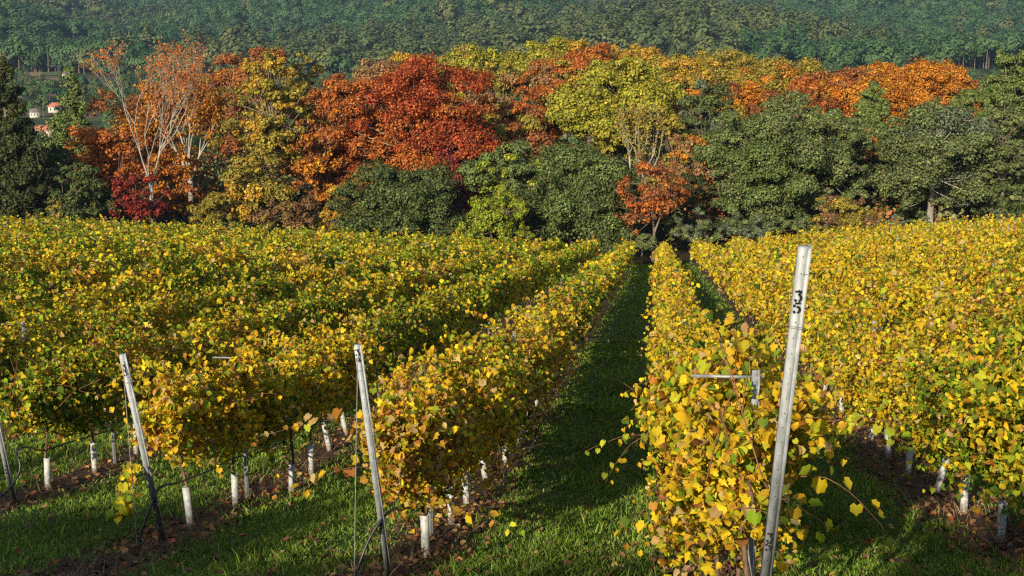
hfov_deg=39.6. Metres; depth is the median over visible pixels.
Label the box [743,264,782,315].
grapevine
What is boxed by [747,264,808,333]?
grapevine
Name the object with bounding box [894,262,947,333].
grapevine
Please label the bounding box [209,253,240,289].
grapevine
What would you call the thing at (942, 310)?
grapevine
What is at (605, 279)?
grapevine
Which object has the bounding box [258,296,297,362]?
grapevine
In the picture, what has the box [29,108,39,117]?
house
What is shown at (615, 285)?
grapevine
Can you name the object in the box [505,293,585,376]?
grapevine
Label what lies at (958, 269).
grapevine
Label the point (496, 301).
grapevine
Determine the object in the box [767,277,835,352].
grapevine
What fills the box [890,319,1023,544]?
grapevine
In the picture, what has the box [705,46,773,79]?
oak tree
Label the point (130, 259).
grapevine
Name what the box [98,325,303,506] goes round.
grapevine
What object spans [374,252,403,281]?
grapevine
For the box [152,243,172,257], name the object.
grapevine
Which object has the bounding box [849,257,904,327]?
grapevine
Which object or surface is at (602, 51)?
oak tree
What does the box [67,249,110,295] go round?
grapevine
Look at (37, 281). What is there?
grapevine
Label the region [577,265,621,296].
grapevine
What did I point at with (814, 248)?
grapevine
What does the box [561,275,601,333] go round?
grapevine
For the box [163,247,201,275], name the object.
grapevine
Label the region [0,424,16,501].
end post
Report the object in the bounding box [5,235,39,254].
grapevine
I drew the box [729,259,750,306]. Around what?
grapevine
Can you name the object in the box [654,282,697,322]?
grapevine
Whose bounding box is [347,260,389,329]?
grapevine
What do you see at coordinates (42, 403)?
grapevine
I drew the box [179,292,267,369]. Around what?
grapevine
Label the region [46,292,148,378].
grapevine
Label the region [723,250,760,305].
grapevine
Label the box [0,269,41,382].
grapevine
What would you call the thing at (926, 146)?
cork oak tree
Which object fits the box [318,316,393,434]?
grapevine
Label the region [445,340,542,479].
grapevine
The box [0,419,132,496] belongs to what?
irrigation hose
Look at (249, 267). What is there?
grapevine
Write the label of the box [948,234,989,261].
grapevine
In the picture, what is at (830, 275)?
grapevine
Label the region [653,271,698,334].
grapevine
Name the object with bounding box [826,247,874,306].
grapevine
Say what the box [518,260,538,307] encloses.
grapevine
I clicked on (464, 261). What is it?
grapevine
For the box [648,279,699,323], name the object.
grapevine
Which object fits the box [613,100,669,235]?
birch tree
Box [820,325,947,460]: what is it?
grapevine
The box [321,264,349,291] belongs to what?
grapevine
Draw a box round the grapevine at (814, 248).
[787,244,823,290]
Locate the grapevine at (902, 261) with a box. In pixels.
[884,234,917,270]
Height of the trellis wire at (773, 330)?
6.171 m
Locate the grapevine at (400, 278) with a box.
[383,258,420,304]
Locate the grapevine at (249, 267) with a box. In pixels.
[219,258,252,290]
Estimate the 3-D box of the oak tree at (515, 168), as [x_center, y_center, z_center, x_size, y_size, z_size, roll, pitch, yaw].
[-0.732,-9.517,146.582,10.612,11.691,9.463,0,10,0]
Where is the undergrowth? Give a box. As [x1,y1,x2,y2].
[16,122,1023,247]
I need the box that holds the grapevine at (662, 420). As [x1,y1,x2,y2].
[601,342,810,575]
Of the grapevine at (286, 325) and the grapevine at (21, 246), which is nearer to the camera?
the grapevine at (286, 325)
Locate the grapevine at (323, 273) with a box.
[302,259,337,299]
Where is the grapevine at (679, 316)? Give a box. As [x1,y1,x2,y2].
[637,300,718,356]
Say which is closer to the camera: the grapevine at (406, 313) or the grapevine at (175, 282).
the grapevine at (406, 313)
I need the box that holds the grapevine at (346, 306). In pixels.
[298,273,351,349]
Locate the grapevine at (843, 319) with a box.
[801,288,886,413]
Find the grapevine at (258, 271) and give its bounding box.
[240,245,272,280]
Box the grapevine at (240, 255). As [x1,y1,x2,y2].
[221,242,249,267]
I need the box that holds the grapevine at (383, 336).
[348,308,401,411]
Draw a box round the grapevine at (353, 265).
[335,248,374,285]
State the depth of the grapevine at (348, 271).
55.68 m
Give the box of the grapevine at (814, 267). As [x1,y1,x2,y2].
[809,251,841,290]
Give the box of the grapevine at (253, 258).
[245,247,264,264]
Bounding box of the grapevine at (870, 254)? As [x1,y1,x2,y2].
[862,236,892,267]
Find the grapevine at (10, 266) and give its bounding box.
[0,250,26,304]
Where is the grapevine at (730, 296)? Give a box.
[724,257,740,299]
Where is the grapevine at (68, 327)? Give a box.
[29,285,113,363]
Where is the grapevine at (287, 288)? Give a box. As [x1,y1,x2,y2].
[267,271,297,307]
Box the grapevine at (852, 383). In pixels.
[827,319,907,440]
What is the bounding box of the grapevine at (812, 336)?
[802,297,841,390]
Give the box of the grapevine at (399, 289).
[381,278,405,315]
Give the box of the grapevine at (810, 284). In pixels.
[808,257,817,289]
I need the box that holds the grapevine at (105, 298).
[82,274,126,322]
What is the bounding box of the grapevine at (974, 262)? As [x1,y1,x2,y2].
[949,251,1000,302]
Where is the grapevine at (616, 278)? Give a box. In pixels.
[581,262,618,296]
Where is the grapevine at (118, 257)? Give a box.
[101,249,126,275]
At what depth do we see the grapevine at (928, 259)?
52.13 m
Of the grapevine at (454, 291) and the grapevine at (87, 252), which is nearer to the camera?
the grapevine at (454, 291)
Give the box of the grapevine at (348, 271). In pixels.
[337,250,363,293]
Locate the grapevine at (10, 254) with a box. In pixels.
[0,245,21,270]
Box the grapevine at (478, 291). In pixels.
[458,277,489,345]
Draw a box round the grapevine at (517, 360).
[439,313,559,464]
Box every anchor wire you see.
[122,361,137,548]
[354,353,357,575]
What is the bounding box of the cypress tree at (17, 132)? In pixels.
[0,56,59,220]
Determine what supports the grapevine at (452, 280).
on the ground at (612, 330)
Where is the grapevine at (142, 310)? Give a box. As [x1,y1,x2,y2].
[98,296,172,343]
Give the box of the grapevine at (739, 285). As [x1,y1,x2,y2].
[733,260,769,323]
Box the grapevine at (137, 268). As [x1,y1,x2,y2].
[116,260,149,302]
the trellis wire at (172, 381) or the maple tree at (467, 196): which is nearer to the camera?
the trellis wire at (172, 381)
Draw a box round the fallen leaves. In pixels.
[0,324,1023,575]
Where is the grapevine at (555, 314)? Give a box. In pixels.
[498,290,591,389]
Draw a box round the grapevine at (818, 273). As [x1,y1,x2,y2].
[811,241,842,298]
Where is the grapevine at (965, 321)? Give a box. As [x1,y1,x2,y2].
[947,270,1023,362]
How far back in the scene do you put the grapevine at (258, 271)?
54.73 m
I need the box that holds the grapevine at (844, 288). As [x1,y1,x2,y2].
[841,266,867,317]
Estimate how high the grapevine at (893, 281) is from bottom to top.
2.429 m
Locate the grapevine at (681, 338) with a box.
[666,326,717,357]
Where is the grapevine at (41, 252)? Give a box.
[15,233,71,283]
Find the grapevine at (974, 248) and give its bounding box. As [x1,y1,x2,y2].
[961,236,988,258]
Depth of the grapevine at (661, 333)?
30.33 m
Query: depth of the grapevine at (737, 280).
57.81 m
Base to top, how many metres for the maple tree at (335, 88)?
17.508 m
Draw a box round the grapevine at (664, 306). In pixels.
[641,287,720,362]
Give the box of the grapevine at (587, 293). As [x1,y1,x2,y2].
[563,287,590,355]
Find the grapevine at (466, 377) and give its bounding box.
[371,334,526,524]
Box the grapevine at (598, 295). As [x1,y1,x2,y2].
[555,273,602,336]
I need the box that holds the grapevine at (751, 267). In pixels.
[726,257,762,318]
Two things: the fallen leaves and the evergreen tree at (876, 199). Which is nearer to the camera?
the fallen leaves
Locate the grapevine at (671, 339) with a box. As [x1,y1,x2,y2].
[645,317,724,374]
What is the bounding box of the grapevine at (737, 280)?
[731,258,765,316]
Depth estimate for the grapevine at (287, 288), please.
45.94 m
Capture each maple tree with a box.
[63,124,172,219]
[84,82,211,183]
[96,174,170,221]
[145,144,203,221]
[292,75,398,204]
[339,52,506,234]
[434,146,477,235]
[451,190,535,243]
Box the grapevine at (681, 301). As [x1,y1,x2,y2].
[657,289,709,330]
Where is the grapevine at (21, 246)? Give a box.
[0,236,28,266]
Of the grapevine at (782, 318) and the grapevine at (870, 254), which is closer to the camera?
the grapevine at (782, 318)
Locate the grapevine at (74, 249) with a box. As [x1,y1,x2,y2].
[70,247,98,265]
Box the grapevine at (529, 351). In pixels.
[452,312,564,445]
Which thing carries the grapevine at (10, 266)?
on the ground at (612, 330)
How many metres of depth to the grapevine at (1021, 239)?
63.60 m
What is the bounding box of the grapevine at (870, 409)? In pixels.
[812,290,997,475]
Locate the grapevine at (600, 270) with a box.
[575,261,617,316]
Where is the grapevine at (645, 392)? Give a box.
[621,351,764,502]
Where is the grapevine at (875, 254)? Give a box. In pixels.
[870,246,885,274]
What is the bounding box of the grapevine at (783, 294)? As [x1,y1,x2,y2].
[768,283,792,341]
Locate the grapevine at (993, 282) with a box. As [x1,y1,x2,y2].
[985,261,1022,305]
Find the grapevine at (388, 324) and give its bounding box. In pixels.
[350,278,434,402]
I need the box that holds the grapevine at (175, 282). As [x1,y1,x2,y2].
[143,268,190,329]
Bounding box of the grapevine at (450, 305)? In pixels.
[412,282,471,355]
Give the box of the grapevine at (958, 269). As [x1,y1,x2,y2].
[940,244,1003,293]
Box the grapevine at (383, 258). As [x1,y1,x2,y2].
[372,246,401,277]
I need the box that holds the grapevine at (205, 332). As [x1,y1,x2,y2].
[176,309,235,413]
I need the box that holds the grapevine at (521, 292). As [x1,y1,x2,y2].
[495,254,534,316]
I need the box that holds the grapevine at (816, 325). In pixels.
[800,287,870,402]
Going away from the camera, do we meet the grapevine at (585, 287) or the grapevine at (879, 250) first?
the grapevine at (585, 287)
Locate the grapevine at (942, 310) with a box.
[924,285,969,346]
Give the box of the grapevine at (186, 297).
[150,273,210,338]
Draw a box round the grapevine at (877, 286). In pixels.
[862,259,906,328]
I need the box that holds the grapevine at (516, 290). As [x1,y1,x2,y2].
[506,271,525,320]
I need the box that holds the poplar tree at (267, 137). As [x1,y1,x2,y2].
[224,51,316,231]
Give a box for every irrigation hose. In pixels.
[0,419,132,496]
[137,376,391,541]
[355,498,419,575]
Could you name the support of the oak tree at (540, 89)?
on the ground at (612, 330)
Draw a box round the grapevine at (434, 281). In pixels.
[422,267,444,303]
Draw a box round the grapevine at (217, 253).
[201,247,225,269]
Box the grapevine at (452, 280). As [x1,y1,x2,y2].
[442,258,457,286]
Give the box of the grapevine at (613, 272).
[578,262,617,304]
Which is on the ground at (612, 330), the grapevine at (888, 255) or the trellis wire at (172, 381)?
the grapevine at (888, 255)
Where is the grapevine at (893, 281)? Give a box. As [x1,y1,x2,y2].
[873,264,916,332]
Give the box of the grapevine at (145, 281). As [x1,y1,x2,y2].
[120,260,172,325]
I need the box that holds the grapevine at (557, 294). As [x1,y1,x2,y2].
[536,282,593,357]
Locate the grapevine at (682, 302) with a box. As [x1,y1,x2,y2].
[645,287,704,331]
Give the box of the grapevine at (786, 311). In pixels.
[770,277,827,374]
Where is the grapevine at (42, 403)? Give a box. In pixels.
[0,348,122,489]
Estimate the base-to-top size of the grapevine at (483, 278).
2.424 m
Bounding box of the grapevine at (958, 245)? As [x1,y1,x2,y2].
[948,237,968,263]
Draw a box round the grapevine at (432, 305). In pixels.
[418,284,453,371]
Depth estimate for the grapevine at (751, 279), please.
48.85 m
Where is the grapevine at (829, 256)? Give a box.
[815,251,850,299]
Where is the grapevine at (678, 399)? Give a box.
[585,312,844,575]
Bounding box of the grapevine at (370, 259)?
[365,255,384,282]
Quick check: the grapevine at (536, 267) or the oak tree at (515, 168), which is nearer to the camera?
the grapevine at (536, 267)
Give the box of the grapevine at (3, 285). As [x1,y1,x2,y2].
[0,262,41,323]
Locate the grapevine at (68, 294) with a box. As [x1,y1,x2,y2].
[50,282,101,350]
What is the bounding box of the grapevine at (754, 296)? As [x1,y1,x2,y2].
[743,269,765,323]
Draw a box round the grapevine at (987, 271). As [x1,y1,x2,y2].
[958,246,1010,289]
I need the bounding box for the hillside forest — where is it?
[0,0,1023,162]
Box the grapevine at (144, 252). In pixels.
[128,236,163,268]
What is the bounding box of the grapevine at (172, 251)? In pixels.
[161,245,189,269]
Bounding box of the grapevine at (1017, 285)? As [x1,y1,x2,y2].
[1004,276,1023,305]
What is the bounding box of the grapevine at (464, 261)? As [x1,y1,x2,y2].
[460,250,477,278]
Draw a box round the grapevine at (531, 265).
[521,259,541,304]
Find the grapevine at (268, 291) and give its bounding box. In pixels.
[252,267,291,308]
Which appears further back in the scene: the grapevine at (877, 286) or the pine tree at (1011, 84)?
the pine tree at (1011, 84)
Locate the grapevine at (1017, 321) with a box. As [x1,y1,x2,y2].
[993,295,1023,348]
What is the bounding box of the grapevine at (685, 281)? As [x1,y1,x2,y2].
[647,265,694,308]
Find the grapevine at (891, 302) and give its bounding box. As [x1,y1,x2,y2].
[886,264,934,330]
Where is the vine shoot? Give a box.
[105,462,141,524]
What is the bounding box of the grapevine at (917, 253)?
[905,245,935,277]
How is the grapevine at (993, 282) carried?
on the ground at (612, 330)
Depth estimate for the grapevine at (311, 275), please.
50.05 m
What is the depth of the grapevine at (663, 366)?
19.12 m
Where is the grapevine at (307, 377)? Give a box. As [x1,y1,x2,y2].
[252,330,346,474]
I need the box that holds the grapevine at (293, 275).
[278,261,313,300]
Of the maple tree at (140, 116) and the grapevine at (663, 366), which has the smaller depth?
the grapevine at (663, 366)
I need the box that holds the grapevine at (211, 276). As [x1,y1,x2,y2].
[187,253,238,294]
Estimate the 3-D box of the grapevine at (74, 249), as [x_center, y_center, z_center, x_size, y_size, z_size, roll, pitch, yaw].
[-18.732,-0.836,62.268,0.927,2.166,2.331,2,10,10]
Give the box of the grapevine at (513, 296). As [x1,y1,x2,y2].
[496,263,518,317]
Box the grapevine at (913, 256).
[903,248,921,275]
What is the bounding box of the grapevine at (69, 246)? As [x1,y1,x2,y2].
[51,235,83,260]
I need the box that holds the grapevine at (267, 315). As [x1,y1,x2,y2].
[212,287,288,368]
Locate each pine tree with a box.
[852,80,902,151]
[943,74,1005,190]
[976,49,1023,217]
[978,94,1023,218]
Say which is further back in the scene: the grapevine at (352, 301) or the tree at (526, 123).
the tree at (526, 123)
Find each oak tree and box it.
[175,67,279,162]
[194,45,296,159]
[208,151,297,229]
[278,106,355,232]
[279,51,328,189]
[324,157,471,237]
[331,58,398,109]
[386,49,447,90]
[430,42,535,101]
[438,55,498,111]
[454,139,548,240]
[464,59,535,165]
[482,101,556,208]
[498,35,571,103]
[499,63,572,154]
[503,139,643,259]
[521,38,630,148]
[526,50,594,142]
[541,55,687,164]
[610,43,665,167]
[634,107,694,240]
[648,47,735,77]
[650,55,714,152]
[658,67,747,190]
[666,58,743,91]
[669,134,732,235]
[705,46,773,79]
[716,55,801,99]
[717,75,784,117]
[737,55,829,75]
[763,70,841,112]
[775,75,832,138]
[801,66,892,132]
[836,54,980,129]
[843,71,901,105]
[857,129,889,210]
[861,96,1009,222]
[967,79,990,100]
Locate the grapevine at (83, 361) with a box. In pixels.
[18,308,165,472]
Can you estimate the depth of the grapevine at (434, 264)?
57.25 m
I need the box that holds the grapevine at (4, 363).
[0,327,32,391]
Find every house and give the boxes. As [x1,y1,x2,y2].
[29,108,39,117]
[34,125,53,136]
[47,102,60,112]
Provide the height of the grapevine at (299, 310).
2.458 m
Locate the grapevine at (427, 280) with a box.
[408,260,434,304]
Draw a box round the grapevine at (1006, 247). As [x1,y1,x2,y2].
[986,233,1023,268]
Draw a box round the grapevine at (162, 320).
[135,282,184,337]
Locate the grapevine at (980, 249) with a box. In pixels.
[971,239,999,264]
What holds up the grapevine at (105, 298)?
on the ground at (612, 330)
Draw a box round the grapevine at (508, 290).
[479,258,525,326]
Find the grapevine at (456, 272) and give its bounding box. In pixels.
[442,258,465,295]
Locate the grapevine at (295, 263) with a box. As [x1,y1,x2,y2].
[281,254,303,280]
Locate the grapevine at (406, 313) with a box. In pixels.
[357,282,428,375]
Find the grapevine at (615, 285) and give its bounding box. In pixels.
[583,261,617,304]
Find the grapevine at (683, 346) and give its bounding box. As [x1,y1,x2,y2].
[643,333,738,429]
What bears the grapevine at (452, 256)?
on the ground at (612, 330)
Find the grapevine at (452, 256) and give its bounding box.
[445,251,479,281]
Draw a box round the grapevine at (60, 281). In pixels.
[36,264,80,309]
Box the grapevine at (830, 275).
[820,257,865,298]
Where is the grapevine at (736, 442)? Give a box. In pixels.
[614,312,910,575]
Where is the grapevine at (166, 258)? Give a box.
[143,244,187,280]
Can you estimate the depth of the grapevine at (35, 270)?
49.27 m
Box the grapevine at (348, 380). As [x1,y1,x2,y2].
[265,307,401,450]
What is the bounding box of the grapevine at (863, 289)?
[851,267,888,319]
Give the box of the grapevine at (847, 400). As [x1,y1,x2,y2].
[813,303,886,428]
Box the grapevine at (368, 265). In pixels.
[352,257,376,285]
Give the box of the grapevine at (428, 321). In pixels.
[386,288,446,373]
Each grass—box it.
[0,262,1023,575]
[0,381,1023,575]
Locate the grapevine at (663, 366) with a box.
[628,349,701,474]
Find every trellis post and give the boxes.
[2,322,26,378]
[82,349,116,463]
[213,357,249,496]
[376,322,379,410]
[425,378,433,538]
[691,369,762,575]
[868,320,875,436]
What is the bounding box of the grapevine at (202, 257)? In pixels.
[189,253,213,270]
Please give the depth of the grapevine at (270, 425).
20.86 m
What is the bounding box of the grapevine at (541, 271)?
[523,251,550,303]
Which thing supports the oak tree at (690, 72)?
on the ground at (612, 330)
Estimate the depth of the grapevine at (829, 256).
56.30 m
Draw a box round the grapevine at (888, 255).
[880,242,916,271]
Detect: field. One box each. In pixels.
[15,69,42,75]
[43,71,63,75]
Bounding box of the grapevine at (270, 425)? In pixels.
[201,360,319,491]
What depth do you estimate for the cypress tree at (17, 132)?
139.97 m
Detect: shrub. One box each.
[44,200,64,220]
[186,191,238,227]
[249,195,319,232]
[316,182,350,233]
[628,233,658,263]
[669,207,714,260]
[711,211,777,239]
[776,214,819,235]
[806,194,885,232]
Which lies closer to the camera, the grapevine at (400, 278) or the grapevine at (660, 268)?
the grapevine at (400, 278)
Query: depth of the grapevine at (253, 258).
64.95 m
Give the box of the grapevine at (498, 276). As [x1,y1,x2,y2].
[482,261,515,318]
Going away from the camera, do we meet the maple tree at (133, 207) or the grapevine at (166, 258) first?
the grapevine at (166, 258)
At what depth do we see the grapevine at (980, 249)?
57.46 m
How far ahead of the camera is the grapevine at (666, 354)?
20.52 m
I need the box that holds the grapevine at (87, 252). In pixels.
[77,237,114,290]
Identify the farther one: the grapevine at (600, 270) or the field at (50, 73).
the field at (50, 73)
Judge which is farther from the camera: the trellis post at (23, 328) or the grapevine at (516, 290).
the grapevine at (516, 290)
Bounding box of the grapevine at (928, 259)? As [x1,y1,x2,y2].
[907,240,954,279]
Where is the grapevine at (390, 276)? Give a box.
[356,272,398,314]
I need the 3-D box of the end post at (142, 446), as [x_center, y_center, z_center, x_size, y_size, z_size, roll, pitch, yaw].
[-4.159,1.882,16.087,0.083,2.718,0.055,-8,32,-9]
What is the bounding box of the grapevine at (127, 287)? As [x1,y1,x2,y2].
[102,265,147,315]
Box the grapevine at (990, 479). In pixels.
[972,434,1023,514]
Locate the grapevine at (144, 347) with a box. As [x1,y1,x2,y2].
[74,310,186,453]
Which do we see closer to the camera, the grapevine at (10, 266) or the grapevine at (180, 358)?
the grapevine at (180, 358)
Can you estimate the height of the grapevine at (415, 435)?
2.519 m
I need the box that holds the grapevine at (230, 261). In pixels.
[203,237,246,268]
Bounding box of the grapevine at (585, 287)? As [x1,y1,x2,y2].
[556,272,607,344]
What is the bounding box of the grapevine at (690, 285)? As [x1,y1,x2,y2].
[651,276,702,324]
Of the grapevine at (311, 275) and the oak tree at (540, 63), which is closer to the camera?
the grapevine at (311, 275)
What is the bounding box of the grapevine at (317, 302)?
[296,275,345,349]
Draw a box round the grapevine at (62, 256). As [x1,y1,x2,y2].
[54,244,88,295]
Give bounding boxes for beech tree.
[79,29,215,224]
[133,79,225,220]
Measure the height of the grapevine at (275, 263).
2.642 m
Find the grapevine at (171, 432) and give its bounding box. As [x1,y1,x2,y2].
[103,330,287,526]
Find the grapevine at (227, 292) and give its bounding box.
[215,282,249,346]
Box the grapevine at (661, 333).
[644,316,719,386]
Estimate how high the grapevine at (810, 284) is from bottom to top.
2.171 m
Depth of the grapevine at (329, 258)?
65.70 m
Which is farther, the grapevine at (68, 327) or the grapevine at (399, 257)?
the grapevine at (399, 257)
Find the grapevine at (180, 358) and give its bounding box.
[118,319,207,395]
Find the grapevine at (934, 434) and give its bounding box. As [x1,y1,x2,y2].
[892,328,1002,513]
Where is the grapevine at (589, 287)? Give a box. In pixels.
[564,273,602,328]
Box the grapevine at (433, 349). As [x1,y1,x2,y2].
[369,332,548,504]
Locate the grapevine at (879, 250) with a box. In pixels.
[876,242,902,271]
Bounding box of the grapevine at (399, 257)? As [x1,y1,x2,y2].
[389,250,405,281]
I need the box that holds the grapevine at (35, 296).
[12,271,75,356]
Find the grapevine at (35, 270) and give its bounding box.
[9,255,49,287]
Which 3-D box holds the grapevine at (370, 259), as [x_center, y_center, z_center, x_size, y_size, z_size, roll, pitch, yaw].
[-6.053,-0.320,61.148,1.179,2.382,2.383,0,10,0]
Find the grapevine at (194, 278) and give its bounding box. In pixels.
[172,261,213,299]
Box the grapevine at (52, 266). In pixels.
[38,249,80,284]
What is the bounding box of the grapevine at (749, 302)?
[742,274,779,333]
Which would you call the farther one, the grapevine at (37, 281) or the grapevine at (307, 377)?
the grapevine at (37, 281)
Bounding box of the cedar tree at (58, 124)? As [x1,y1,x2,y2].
[43,66,98,190]
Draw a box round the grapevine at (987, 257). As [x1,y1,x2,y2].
[980,244,1001,265]
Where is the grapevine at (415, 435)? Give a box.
[250,356,524,557]
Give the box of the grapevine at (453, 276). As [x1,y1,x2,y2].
[422,253,463,288]
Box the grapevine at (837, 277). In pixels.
[825,258,857,306]
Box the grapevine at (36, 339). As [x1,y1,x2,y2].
[0,297,71,383]
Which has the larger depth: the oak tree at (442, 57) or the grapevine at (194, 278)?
the oak tree at (442, 57)
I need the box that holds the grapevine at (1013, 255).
[999,244,1023,270]
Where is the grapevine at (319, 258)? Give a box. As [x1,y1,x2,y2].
[299,246,329,270]
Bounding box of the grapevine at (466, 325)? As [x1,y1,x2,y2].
[455,295,474,345]
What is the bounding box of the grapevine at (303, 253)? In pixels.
[286,247,319,268]
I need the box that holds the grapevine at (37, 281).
[7,265,54,324]
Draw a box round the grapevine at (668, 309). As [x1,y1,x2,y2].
[646,294,728,394]
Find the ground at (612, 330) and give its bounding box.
[0,0,1023,575]
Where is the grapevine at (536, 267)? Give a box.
[522,247,546,304]
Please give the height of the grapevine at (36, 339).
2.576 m
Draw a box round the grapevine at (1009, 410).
[945,342,1023,514]
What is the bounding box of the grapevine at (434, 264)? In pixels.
[423,259,451,306]
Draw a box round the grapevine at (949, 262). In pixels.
[935,254,966,288]
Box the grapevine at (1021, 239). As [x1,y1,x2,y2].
[1016,234,1023,249]
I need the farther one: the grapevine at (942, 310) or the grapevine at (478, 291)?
the grapevine at (478, 291)
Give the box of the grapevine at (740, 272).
[732,259,753,298]
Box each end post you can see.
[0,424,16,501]
[119,353,165,539]
[354,343,392,575]
[760,245,811,575]
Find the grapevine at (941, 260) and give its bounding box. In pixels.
[927,250,967,285]
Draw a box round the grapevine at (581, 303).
[535,274,604,365]
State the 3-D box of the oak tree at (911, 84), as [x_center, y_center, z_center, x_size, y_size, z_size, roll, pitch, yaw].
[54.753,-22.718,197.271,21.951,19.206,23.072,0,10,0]
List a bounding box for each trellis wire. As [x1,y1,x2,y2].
[123,362,311,385]
[749,272,804,373]
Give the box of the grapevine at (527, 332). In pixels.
[465,296,579,414]
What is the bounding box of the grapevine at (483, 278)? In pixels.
[456,272,502,330]
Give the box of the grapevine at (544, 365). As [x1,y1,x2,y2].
[482,308,587,416]
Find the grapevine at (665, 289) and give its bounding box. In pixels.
[649,283,702,326]
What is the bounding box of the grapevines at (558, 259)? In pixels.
[0,211,1023,298]
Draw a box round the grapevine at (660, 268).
[648,259,693,278]
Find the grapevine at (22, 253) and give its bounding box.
[9,242,40,268]
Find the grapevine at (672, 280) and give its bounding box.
[646,269,697,304]
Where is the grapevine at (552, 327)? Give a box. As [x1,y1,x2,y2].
[516,305,564,406]
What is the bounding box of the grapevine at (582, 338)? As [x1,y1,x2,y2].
[540,275,592,357]
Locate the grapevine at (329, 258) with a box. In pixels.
[314,245,334,270]
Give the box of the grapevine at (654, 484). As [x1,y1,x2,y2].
[624,352,709,556]
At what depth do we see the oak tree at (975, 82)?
201.13 m
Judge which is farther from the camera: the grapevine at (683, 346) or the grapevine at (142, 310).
the grapevine at (142, 310)
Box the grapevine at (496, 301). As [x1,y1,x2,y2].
[475,273,503,334]
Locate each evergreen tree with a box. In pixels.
[0,144,59,220]
[35,161,120,222]
[42,143,85,194]
[661,172,735,233]
[668,78,735,233]
[690,87,836,243]
[785,93,822,232]
[798,108,873,231]
[835,155,903,214]
[950,168,1023,218]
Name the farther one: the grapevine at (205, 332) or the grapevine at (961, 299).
the grapevine at (961, 299)
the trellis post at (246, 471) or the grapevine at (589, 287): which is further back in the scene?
the grapevine at (589, 287)
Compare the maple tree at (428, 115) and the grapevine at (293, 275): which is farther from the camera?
the maple tree at (428, 115)
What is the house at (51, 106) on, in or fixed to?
on the ground at (612, 330)
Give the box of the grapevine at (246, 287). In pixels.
[221,263,272,312]
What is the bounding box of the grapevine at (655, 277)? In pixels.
[650,266,684,306]
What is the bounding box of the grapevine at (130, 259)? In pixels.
[108,245,142,269]
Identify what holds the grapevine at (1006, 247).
on the ground at (612, 330)
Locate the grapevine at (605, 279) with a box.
[579,271,608,319]
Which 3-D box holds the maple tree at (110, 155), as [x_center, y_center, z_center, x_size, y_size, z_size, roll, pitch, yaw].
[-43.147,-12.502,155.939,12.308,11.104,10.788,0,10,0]
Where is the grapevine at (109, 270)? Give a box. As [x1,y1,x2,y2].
[87,248,131,321]
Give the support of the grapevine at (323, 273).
on the ground at (612, 330)
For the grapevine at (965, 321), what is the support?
on the ground at (612, 330)
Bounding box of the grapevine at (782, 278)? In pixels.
[762,262,792,354]
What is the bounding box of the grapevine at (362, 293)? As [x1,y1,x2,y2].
[340,276,385,328]
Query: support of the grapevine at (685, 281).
on the ground at (612, 330)
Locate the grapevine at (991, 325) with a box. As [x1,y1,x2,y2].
[962,279,1023,346]
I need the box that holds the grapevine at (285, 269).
[267,251,296,281]
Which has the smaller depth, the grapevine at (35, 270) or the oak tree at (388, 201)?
the grapevine at (35, 270)
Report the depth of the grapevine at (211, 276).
48.69 m
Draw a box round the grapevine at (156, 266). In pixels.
[138,257,172,301]
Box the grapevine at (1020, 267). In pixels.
[992,251,1023,309]
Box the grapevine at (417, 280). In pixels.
[389,258,427,310]
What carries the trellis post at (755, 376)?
on the ground at (612, 330)
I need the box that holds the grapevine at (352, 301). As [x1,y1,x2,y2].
[331,272,365,333]
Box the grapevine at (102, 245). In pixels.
[92,230,123,255]
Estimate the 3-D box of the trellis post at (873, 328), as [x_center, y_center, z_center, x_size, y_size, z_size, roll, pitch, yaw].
[6.351,1.661,25.098,0.055,2.198,0.040,1,8,6]
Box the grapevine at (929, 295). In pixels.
[904,271,971,338]
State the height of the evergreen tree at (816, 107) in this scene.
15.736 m
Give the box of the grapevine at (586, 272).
[562,257,611,324]
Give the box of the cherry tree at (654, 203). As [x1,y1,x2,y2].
[610,160,690,261]
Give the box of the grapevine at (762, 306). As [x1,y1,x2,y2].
[746,274,780,330]
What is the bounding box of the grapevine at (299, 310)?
[278,284,320,363]
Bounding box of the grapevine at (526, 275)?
[510,259,539,304]
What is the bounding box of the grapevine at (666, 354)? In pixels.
[620,327,718,462]
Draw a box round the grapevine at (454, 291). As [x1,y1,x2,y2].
[427,273,484,347]
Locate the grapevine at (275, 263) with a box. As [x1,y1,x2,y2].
[240,250,284,280]
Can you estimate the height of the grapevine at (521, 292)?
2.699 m
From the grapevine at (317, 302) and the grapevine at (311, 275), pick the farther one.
the grapevine at (311, 275)
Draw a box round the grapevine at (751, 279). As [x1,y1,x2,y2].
[738,255,788,322]
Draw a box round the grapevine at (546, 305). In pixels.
[539,295,576,367]
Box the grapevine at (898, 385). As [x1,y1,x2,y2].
[865,337,992,493]
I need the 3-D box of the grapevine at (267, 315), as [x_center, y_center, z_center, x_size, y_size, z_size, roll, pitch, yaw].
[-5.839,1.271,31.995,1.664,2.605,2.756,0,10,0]
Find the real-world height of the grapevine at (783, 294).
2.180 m
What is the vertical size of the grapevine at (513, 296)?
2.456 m
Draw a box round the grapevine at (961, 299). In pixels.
[925,278,1014,351]
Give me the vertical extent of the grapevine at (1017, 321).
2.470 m
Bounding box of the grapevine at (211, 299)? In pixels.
[190,279,235,325]
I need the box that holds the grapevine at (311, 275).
[295,256,326,298]
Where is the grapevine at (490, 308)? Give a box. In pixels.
[462,262,500,333]
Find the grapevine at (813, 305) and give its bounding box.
[781,281,852,381]
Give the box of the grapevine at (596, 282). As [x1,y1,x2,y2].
[563,263,606,330]
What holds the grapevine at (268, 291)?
on the ground at (612, 330)

